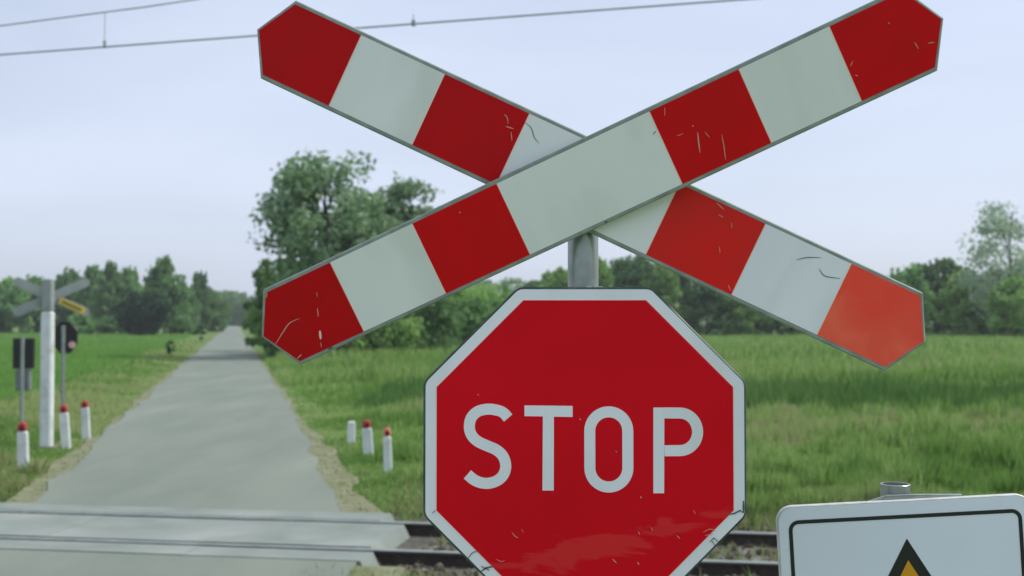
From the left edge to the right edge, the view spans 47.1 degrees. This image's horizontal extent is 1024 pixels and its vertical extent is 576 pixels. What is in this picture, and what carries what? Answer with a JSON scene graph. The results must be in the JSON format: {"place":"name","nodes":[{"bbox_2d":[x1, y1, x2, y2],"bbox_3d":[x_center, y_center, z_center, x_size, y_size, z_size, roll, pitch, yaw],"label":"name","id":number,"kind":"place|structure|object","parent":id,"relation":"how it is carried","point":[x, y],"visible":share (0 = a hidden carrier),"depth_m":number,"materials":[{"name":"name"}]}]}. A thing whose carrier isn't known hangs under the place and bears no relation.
{"place":"outdoors","nodes":[
{"label":"outdoors","id":0,"kind":"place"},
{"bbox_2d":[0,0,192,25],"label":"catenary wire","id":1,"kind":"object","parent":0,"point":[96,13],"visible":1,"depth_m":12.69,"materials":[{"name":"grey metal"}]},
{"bbox_2d":[103,24,105,47],"bbox_3d":[-4.395,-2.780,12.676,0.030,0.388,0.030,0,-2,0],"label":"dropper wire","id":2,"kind":"object","parent":1,"relation":"hanging from","point":[104,42],"visible":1,"depth_m":12.66,"materials":[{"name":"grey metal"}]},
{"bbox_2d":[0,0,741,55],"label":"contact wire","id":3,"kind":"object","parent":2,"relation":"hanging from","point":[385,26],"visible":0.75,"depth_m":12.08,"materials":[{"name":"grey metal"}]},
{"bbox_2d":[411,14,415,26],"bbox_3d":[-1.016,-2.760,12.110,0.040,0.125,0.034,0,-2,9],"label":"wire clamp","id":4,"kind":"object","parent":3,"relation":"on","point":[413,21],"visible":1,"depth_m":12.10,"materials":[{"name":"grey metal"}]},
{"bbox_2d":[0,549,356,575],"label":"road","id":5,"kind":"structure","parent":0,"point":[35,563],"depth_m":10.55,"materials":[{"name":"concrete"}]},
{"bbox_2d":[34,322,340,511],"bbox_3d":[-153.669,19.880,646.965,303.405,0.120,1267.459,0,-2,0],"label":"road","id":6,"kind":"structure","parent":0,"point":[212,424],"depth_m":19.80,"materials":[{"name":"grey asphalt"}]},
{"bbox_2d":[0,0,1023,319],"label":"sky","id":7,"kind":"structure","parent":0,"point":[137,155],"materials":[{"name":"white"}]},
{"bbox_2d":[8,321,1023,521],"bbox_3d":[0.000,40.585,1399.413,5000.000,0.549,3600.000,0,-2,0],"label":"ground","id":8,"kind":"structure","parent":0,"point":[208,335],"depth_m":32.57,"materials":[{"name":"green plant"}]},
{"bbox_2d":[0,309,13,332],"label":"field tree","id":9,"kind":"object","parent":8,"relation":"on","point":[12,331],"visible":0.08,"depth_m":204.70,"materials":[{"name":"green plant"}]},
{"bbox_2d":[0,469,29,502],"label":"trackside weeds","id":10,"kind":"object","parent":8,"relation":"on","point":[6,494],"visible":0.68,"depth_m":15.58,"materials":[{"name":"green plant"}]},
{"bbox_2d":[0,276,40,332],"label":"tree","id":11,"kind":"object","parent":8,"relation":"on","point":[12,296],"visible":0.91,"depth_m":198.21,"materials":[{"name":"green plant"}]},
{"bbox_2d":[17,422,28,469],"bbox_3d":[-7.080,2.443,17.007,0.160,1.002,0.115,-2,-1,-13],"label":"marker post","id":12,"kind":"object","parent":8,"relation":"on","point":[22,443],"visible":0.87,"depth_m":16.96,"materials":[{"name":"white paint"}]},
{"bbox_2d":[12,336,34,421],"bbox_3d":[-8.663,1.887,20.804,0.365,2.060,0.164,0,-2,-4],"label":"signal post","id":13,"kind":"object","parent":8,"relation":"on","point":[23,352],"visible":0.91,"depth_m":20.79,"materials":[{"name":"grey metal"}]},
{"bbox_2d":[13,274,58,331],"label":"tree","id":14,"kind":"object","parent":8,"relation":"on","point":[35,280],"visible":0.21,"depth_m":209.50,"materials":[{"name":"green plant"}]},
{"bbox_2d":[34,279,58,448],"bbox_3d":[-8.020,1.372,20.270,0.340,3.060,0.300,0,-2,0],"label":"white mast","id":15,"kind":"object","parent":8,"relation":"on","point":[47,375],"visible":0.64,"depth_m":20.20,"materials":[{"name":"paint"}]},
{"bbox_2d":[13,277,89,316],"bbox_3d":[-8.002,0.156,20.427,1.249,0.689,0.079,1,-2,-28],"label":"crossbuck","id":16,"kind":"object","parent":15,"relation":"attached to","point":[60,294],"visible":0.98,"depth_m":20.47,"materials":[{"name":"metal"}]},
{"bbox_2d":[59,405,70,448],"bbox_3d":[-7.780,2.538,20.454,0.160,1.002,0.115,-4,-1,-13],"label":"marker post","id":17,"kind":"object","parent":8,"relation":"on","point":[65,437],"visible":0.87,"depth_m":20.41,"materials":[{"name":"white paint"}]},
{"bbox_2d":[54,322,77,441],"bbox_3d":[-8.125,1.774,21.349,0.434,2.316,0.246,0,-2,-10],"label":"signal post","id":18,"kind":"object","parent":8,"relation":"on","point":[66,337],"visible":0.9,"depth_m":21.31,"materials":[{"name":"metal"}]},
{"bbox_2d":[38,267,94,332],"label":"tree","id":19,"kind":"object","parent":8,"relation":"on","point":[66,278],"visible":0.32,"depth_m":197.96,"materials":[{"name":"green plant"}]},
{"bbox_2d":[66,313,100,333],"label":"field tree","id":20,"kind":"object","parent":8,"relation":"on","point":[82,324],"visible":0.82,"depth_m":179.02,"materials":[{"name":"green plant"}]},
{"bbox_2d":[81,400,90,439],"bbox_3d":[-8.034,2.603,22.134,0.160,0.962,0.115,-3,-1,-13],"label":"marker post","id":21,"kind":"object","parent":8,"relation":"on","point":[85,424],"visible":0.87,"depth_m":22.09,"materials":[{"name":"white paint"}]},
{"bbox_2d":[68,264,108,319],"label":"tree","id":22,"kind":"object","parent":8,"relation":"on","point":[82,296],"visible":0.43,"depth_m":194.87,"materials":[{"name":"green plant"}]},
{"bbox_2d":[0,332,196,403],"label":"crop grass","id":23,"kind":"structure","parent":8,"relation":"on","point":[94,352],"depth_m":73.04,"materials":[{"name":"green plant"}]},
{"bbox_2d":[0,338,208,501],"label":"verge grass","id":24,"kind":"structure","parent":8,"relation":"on","point":[99,388],"depth_m":30.82,"materials":[{"name":"green plant"}]},
{"bbox_2d":[87,259,126,332],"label":"tree","id":25,"kind":"object","parent":8,"relation":"on","point":[111,285],"visible":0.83,"depth_m":189.03,"materials":[{"name":"green plant"}]},
{"bbox_2d":[91,315,126,333],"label":"field tree","id":26,"kind":"object","parent":8,"relation":"on","point":[105,324],"visible":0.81,"depth_m":180.50,"materials":[{"name":"green plant"}]},
{"bbox_2d":[120,265,143,330],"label":"tree","id":27,"kind":"object","parent":8,"relation":"on","point":[131,278],"visible":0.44,"depth_m":191.26,"materials":[{"name":"green plant"}]},
{"bbox_2d":[107,290,175,335],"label":"round bush","id":28,"kind":"object","parent":8,"relation":"on","point":[152,310],"visible":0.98,"depth_m":162.51,"materials":[{"name":"green plant"}]},
{"bbox_2d":[140,283,168,332],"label":"tree","id":29,"kind":"object","parent":8,"relation":"on","point":[144,289],"visible":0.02,"depth_m":199.13,"materials":[{"name":"green plant"}]},
{"bbox_2d":[142,254,195,332],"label":"tree","id":30,"kind":"object","parent":8,"relation":"on","point":[161,278],"visible":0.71,"depth_m":184.11,"materials":[{"name":"green plant"}]},
{"bbox_2d":[165,334,175,356],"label":"sapling","id":31,"kind":"object","parent":8,"relation":"on","point":[168,349],"visible":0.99,"depth_m":67.88,"materials":[{"name":"green plant"}]},
{"bbox_2d":[162,315,194,333],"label":"field tree","id":32,"kind":"object","parent":8,"relation":"on","point":[181,324],"visible":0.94,"depth_m":176.91,"materials":[{"name":"green plant"}]},
{"bbox_2d":[166,281,204,332],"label":"tree","id":33,"kind":"object","parent":8,"relation":"on","point":[193,301],"visible":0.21,"depth_m":205.02,"materials":[{"name":"green plant"}]},
{"bbox_2d":[4,326,383,512],"bbox_3d":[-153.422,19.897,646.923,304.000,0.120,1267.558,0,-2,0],"label":"gravel shoulder","id":34,"kind":"object","parent":8,"relation":"on","point":[25,495],"visible":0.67,"depth_m":17.55},
{"bbox_2d":[4,415,377,513],"bbox_3d":[-5.303,2.765,20.287,4.626,0.037,15.201,0,-2,-13],"label":"loose grit","id":35,"kind":"object","parent":34,"relation":"on","point":[308,451],"visible":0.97,"depth_m":16.89,"materials":[{"name":"grey gravel"}]},
{"bbox_2d":[191,324,206,339],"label":"sapling","id":36,"kind":"object","parent":8,"relation":"on","point":[198,331],"visible":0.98,"depth_m":119.79,"materials":[{"name":"green plant"}]},
{"bbox_2d":[190,270,213,330],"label":"tree","id":37,"kind":"object","parent":8,"relation":"on","point":[200,285],"visible":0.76,"depth_m":214.35,"materials":[{"name":"green plant"}]},
{"bbox_2d":[16,367,398,516],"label":"shoulder grass","id":38,"kind":"structure","parent":8,"relation":"on","point":[361,471],"depth_m":17.55,"materials":[{"name":"green plant"}]},
{"bbox_2d":[193,289,235,331],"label":"tree","id":39,"kind":"object","parent":8,"relation":"on","point":[220,320],"visible":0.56,"depth_m":224.45,"materials":[{"name":"green plant"}]},
{"bbox_2d":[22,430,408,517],"bbox_3d":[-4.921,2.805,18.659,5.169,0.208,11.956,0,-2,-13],"label":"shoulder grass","id":40,"kind":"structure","parent":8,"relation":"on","point":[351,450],"depth_m":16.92,"materials":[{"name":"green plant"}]},
{"bbox_2d":[212,290,262,325],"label":"wood","id":41,"kind":"object","parent":8,"relation":"on","point":[235,300],"visible":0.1,"depth_m":434.02,"materials":[{"name":"green plant"}]},
{"bbox_2d":[241,257,274,348],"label":"roadside shrub","id":42,"kind":"object","parent":8,"relation":"on","point":[257,274],"visible":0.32,"depth_m":83.52,"materials":[{"name":"green plant"}]},
{"bbox_2d":[262,340,277,358],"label":"roadside shrub","id":43,"kind":"object","parent":8,"relation":"on","point":[265,345],"visible":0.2,"depth_m":65.46,"materials":[{"name":"green plant"}]},
{"bbox_2d":[241,257,302,352],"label":"roadside shrub","id":44,"kind":"object","parent":8,"relation":"on","point":[254,317],"visible":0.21,"depth_m":71.58,"materials":[{"name":"green plant"}]},
{"bbox_2d":[265,340,281,355],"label":"roadside shrub","id":45,"kind":"object","parent":8,"relation":"on","point":[273,349],"depth_m":66.47,"materials":[{"name":"green plant"}]},
{"bbox_2d":[246,147,399,283],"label":"roadside tree","id":46,"kind":"object","parent":8,"relation":"on","point":[287,210],"visible":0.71,"depth_m":68.49,"materials":[{"name":"green plant"}]},
{"bbox_2d":[295,252,384,343],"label":"roadside shrub","id":47,"kind":"object","parent":8,"relation":"on","point":[296,262],"depth_m":76.81,"materials":[{"name":"green plant"}]},
{"bbox_2d":[347,421,355,443],"bbox_3d":[-2.948,2.758,21.543,0.150,0.620,0.108,1,-2,-13],"label":"marker post","id":48,"kind":"object","parent":8,"relation":"on","point":[351,429],"visible":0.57,"depth_m":21.50,"materials":[{"name":"white paint"}]},
{"bbox_2d":[309,194,404,267],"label":"roadside tree","id":49,"kind":"object","parent":8,"relation":"on","point":[389,226],"visible":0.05,"depth_m":71.19,"materials":[{"name":"green plant"}]},
{"bbox_2d":[362,420,372,455],"bbox_3d":[-2.375,2.593,19.343,0.170,0.842,0.122,-4,-1,-13],"label":"marker post","id":50,"kind":"object","parent":8,"relation":"on","point":[367,441],"visible":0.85,"depth_m":19.29,"materials":[{"name":"white paint"}]},
{"bbox_2d":[349,566,405,575],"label":"gravel shoulder","id":51,"kind":"object","parent":8,"relation":"on","point":[379,570],"visible":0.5,"depth_m":10.46},
{"bbox_2d":[334,312,424,353],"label":"roadside shrub","id":52,"kind":"object","parent":8,"relation":"on","point":[400,326],"visible":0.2,"depth_m":66.89,"materials":[{"name":"green plant"}]},
{"bbox_2d":[383,427,391,472],"bbox_3d":[-1.819,2.489,17.187,0.125,0.902,0.090,-2,-1,-13],"label":"marker post","id":53,"kind":"object","parent":8,"relation":"on","point":[387,451],"visible":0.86,"depth_m":17.15,"materials":[{"name":"white paint"}]},
{"bbox_2d":[342,563,461,575],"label":"trackside weeds","id":54,"kind":"object","parent":8,"relation":"on","point":[392,572],"visible":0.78,"depth_m":10.38,"materials":[{"name":"green plant"}]},
{"bbox_2d":[377,170,444,225],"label":"roadside tree","id":55,"kind":"object","parent":8,"relation":"on","point":[399,194],"visible":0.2,"depth_m":75.37,"materials":[{"name":"green plant"}]},
{"bbox_2d":[366,296,467,349],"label":"roadside shrub","id":56,"kind":"object","parent":8,"relation":"on","point":[445,313],"visible":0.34,"depth_m":70.46,"materials":[{"name":"green plant"}]},
{"bbox_2d":[417,298,449,339],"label":"roadside shrub","id":57,"kind":"object","parent":8,"relation":"on","point":[431,330],"visible":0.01,"depth_m":84.57,"materials":[{"name":"green plant"}]},
{"bbox_2d":[438,295,502,345],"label":"roadside shrub","id":58,"kind":"object","parent":8,"relation":"on","point":[478,309],"visible":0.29,"depth_m":76.92,"materials":[{"name":"green plant"}]},
{"bbox_2d":[450,281,511,334],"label":"roadside shrub","id":59,"kind":"object","parent":8,"relation":"on","point":[469,293],"visible":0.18,"depth_m":91.55,"materials":[{"name":"green plant"}]},
{"bbox_2d":[0,451,977,525],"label":"dry weeds","id":60,"kind":"object","parent":8,"relation":"on","point":[33,467],"visible":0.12,"depth_m":14.64,"materials":[{"name":"beige plant"}]},
{"bbox_2d":[524,280,545,286],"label":"hedgerow tree","id":61,"kind":"object","parent":8,"relation":"on","point":[533,283],"visible":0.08,"depth_m":149.63,"materials":[{"name":"green plant"}]},
{"bbox_2d":[539,269,553,286],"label":"hedgerow tree","id":62,"kind":"object","parent":8,"relation":"on","point":[546,275],"visible":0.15,"depth_m":154.28,"materials":[{"name":"green plant"}]},
{"bbox_2d":[537,266,567,286],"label":"hedgerow tree","id":63,"kind":"object","parent":8,"relation":"on","point":[559,277],"visible":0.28,"depth_m":139.06,"materials":[{"name":"green plant"}]},
{"bbox_2d":[379,514,777,575],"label":"track bed","id":64,"kind":"object","parent":8,"relation":"on","point":[415,542],"depth_m":12.06,"materials":[{"name":"gravel"}]},
{"bbox_2d":[0,539,378,565],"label":"crossing panel","id":65,"kind":"object","parent":64,"relation":"on","point":[365,558],"visible":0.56,"depth_m":11.20,"materials":[{"name":"concrete"}]},
{"bbox_2d":[0,502,393,520],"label":"crossing panel","id":66,"kind":"object","parent":64,"relation":"on","point":[208,512],"visible":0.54,"depth_m":13.48,"materials":[{"name":"concrete"}]},
{"bbox_2d":[0,513,409,548],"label":"crossing panel","id":67,"kind":"object","parent":64,"relation":"on","point":[332,534],"visible":0.74,"depth_m":12.28,"materials":[{"name":"concrete"}]},
{"bbox_2d":[0,510,776,546],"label":"rail","id":68,"kind":"object","parent":64,"relation":"on","point":[739,538],"visible":0.06,"depth_m":12.74,"materials":[{"name":"grey metal"}]},
{"bbox_2d":[0,536,778,575],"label":"rail","id":69,"kind":"object","parent":64,"relation":"on","point":[458,559],"visible":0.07,"depth_m":11.16,"materials":[{"name":"grey metal"}]},
{"bbox_2d":[397,520,777,575],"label":"ballast","id":70,"kind":"structure","parent":64,"relation":"on","point":[440,566],"depth_m":11.55,"materials":[{"name":"gravel"}]},
{"bbox_2d":[406,537,449,574],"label":"railway sleeper","id":71,"kind":"object","parent":70,"relation":"on","point":[423,567],"visible":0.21,"depth_m":11.10,"materials":[{"name":"concrete"}]},
{"bbox_2d":[738,541,760,575],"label":"railway sleeper","id":72,"kind":"object","parent":70,"relation":"on","point":[748,545],"visible":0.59,"depth_m":11.82,"materials":[{"name":"concrete"}]},
{"bbox_2d":[568,232,598,286],"bbox_3d":[0.136,1.165,2.205,0.320,2.790,0.320,0,-2,0],"label":"sign pole","id":73,"kind":"object","parent":8,"relation":"on","point":[583,260],"visible":0.23,"depth_m":2.21,"materials":[{"name":"metal"}]},
{"bbox_2d":[423,286,746,575],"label":"stop sign","id":74,"kind":"object","parent":73,"relation":"attached to","point":[586,431],"visible":1,"depth_m":2.18,"materials":[{"name":"metal"}]},
{"bbox_2d":[257,0,942,370],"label":"crossbuck","id":75,"kind":"object","parent":73,"relation":"attached to","point":[623,184],"visible":1,"depth_m":2.18,"materials":[{"name":"metal"}]},
{"bbox_2d":[598,256,613,286],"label":"hedgerow tree","id":76,"kind":"object","parent":8,"relation":"on","point":[605,274],"visible":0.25,"depth_m":143.20,"materials":[{"name":"green plant"}]},
{"bbox_2d":[603,256,628,286],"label":"hedgerow tree","id":77,"kind":"object","parent":8,"relation":"on","point":[618,265],"visible":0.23,"depth_m":149.11,"materials":[{"name":"green plant"}]},
{"bbox_2d":[612,255,657,286],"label":"hedgerow tree","id":78,"kind":"object","parent":8,"relation":"on","point":[643,268],"visible":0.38,"depth_m":144.13,"materials":[{"name":"green plant"}]},
{"bbox_2d":[253,332,1023,361],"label":"meadow grass","id":79,"kind":"structure","parent":8,"relation":"on","point":[751,346],"depth_m":70.15,"materials":[{"name":"green plant"}]},
{"bbox_2d":[297,487,1016,575],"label":"trackside weeds","id":80,"kind":"object","parent":8,"relation":"on","point":[414,514],"visible":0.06,"depth_m":13.19,"materials":[{"name":"green plant"}]},
{"bbox_2d":[637,264,695,322],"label":"hedgerow tree","id":81,"kind":"object","parent":8,"relation":"on","point":[665,287],"visible":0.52,"depth_m":141.02,"materials":[{"name":"green plant"}]},
{"bbox_2d":[673,275,704,321],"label":"hedgerow tree","id":82,"kind":"object","parent":8,"relation":"on","point":[683,282],"visible":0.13,"depth_m":149.42,"materials":[{"name":"green plant"}]},
{"bbox_2d":[471,277,939,329],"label":"wood","id":83,"kind":"object","parent":8,"relation":"on","point":[508,282],"visible":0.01,"depth_m":269.59,"materials":[{"name":"green plant"}]},
{"bbox_2d":[675,279,742,336],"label":"hedgerow tree","id":84,"kind":"object","parent":8,"relation":"on","point":[707,298],"visible":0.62,"depth_m":139.19,"materials":[{"name":"green plant"}]},
{"bbox_2d":[702,304,745,333],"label":"hedgerow tree","id":85,"kind":"object","parent":8,"relation":"on","point":[711,313],"visible":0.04,"depth_m":148.85,"materials":[{"name":"green plant"}]},
{"bbox_2d":[720,300,777,335],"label":"hedgerow tree","id":86,"kind":"object","parent":8,"relation":"on","point":[744,323],"visible":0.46,"depth_m":140.75,"materials":[{"name":"green plant"}]},
{"bbox_2d":[743,312,794,334],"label":"hedgerow tree","id":87,"kind":"object","parent":8,"relation":"on","point":[775,328],"visible":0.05,"depth_m":146.13,"materials":[{"name":"green plant"}]},
{"bbox_2d":[774,321,803,335],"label":"hedgerow tree","id":88,"kind":"object","parent":8,"relation":"on","point":[787,329],"visible":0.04,"depth_m":140.98,"materials":[{"name":"green plant"}]},
{"bbox_2d":[886,272,927,325],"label":"hedgerow tree","id":89,"kind":"object","parent":8,"relation":"on","point":[899,279],"visible":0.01,"depth_m":139.56,"materials":[{"name":"green plant"}]},
{"bbox_2d":[890,264,937,334],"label":"hedgerow tree","id":90,"kind":"object","parent":8,"relation":"on","point":[912,276],"visible":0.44,"depth_m":136.88,"materials":[{"name":"green plant"}]},
{"bbox_2d":[869,482,961,500],"bbox_3d":[0.813,1.488,2.432,0.230,2.157,0.076,0,-2,0],"label":"short pole","id":91,"kind":"object","parent":8,"relation":"on","point":[894,490],"visible":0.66,"depth_m":2.43,"materials":[{"name":"metal"}]},
{"bbox_2d":[776,493,1023,575],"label":"warning sign","id":92,"kind":"object","parent":91,"relation":"attached to","point":[977,535],"visible":1,"depth_m":2.41,"materials":[{"name":"metal"}]},
{"bbox_2d":[917,260,950,332],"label":"hedgerow tree","id":93,"kind":"object","parent":8,"relation":"on","point":[930,276],"visible":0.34,"depth_m":143.16,"materials":[{"name":"green plant"}]},
{"bbox_2d":[929,257,963,333],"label":"hedgerow tree","id":94,"kind":"object","parent":8,"relation":"on","point":[940,264],"visible":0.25,"depth_m":144.67,"materials":[{"name":"green plant"}]},
{"bbox_2d":[932,266,990,337],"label":"hedgerow tree","id":95,"kind":"object","parent":8,"relation":"on","point":[952,295],"visible":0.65,"depth_m":132.85,"materials":[{"name":"green plant"}]},
{"bbox_2d":[953,299,1003,334],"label":"hedgerow tree","id":96,"kind":"object","parent":8,"relation":"on","point":[1002,332],"visible":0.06,"depth_m":134.35,"materials":[{"name":"green plant"}]},
{"bbox_2d":[950,200,1023,331],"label":"pale tree","id":97,"kind":"object","parent":8,"relation":"on","point":[1010,271],"visible":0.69,"depth_m":127.69,"materials":[{"name":"green plant"}]},
{"bbox_2d":[967,267,1021,335],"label":"hedgerow tree","id":98,"kind":"object","parent":8,"relation":"on","point":[987,330],"visible":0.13,"depth_m":132.98,"materials":[{"name":"green plant"}]},
{"bbox_2d":[982,274,1023,337],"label":"hedgerow tree","id":99,"kind":"object","parent":8,"relation":"on","point":[1002,316],"visible":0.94,"depth_m":121.52,"materials":[{"name":"green plant"}]}
]}

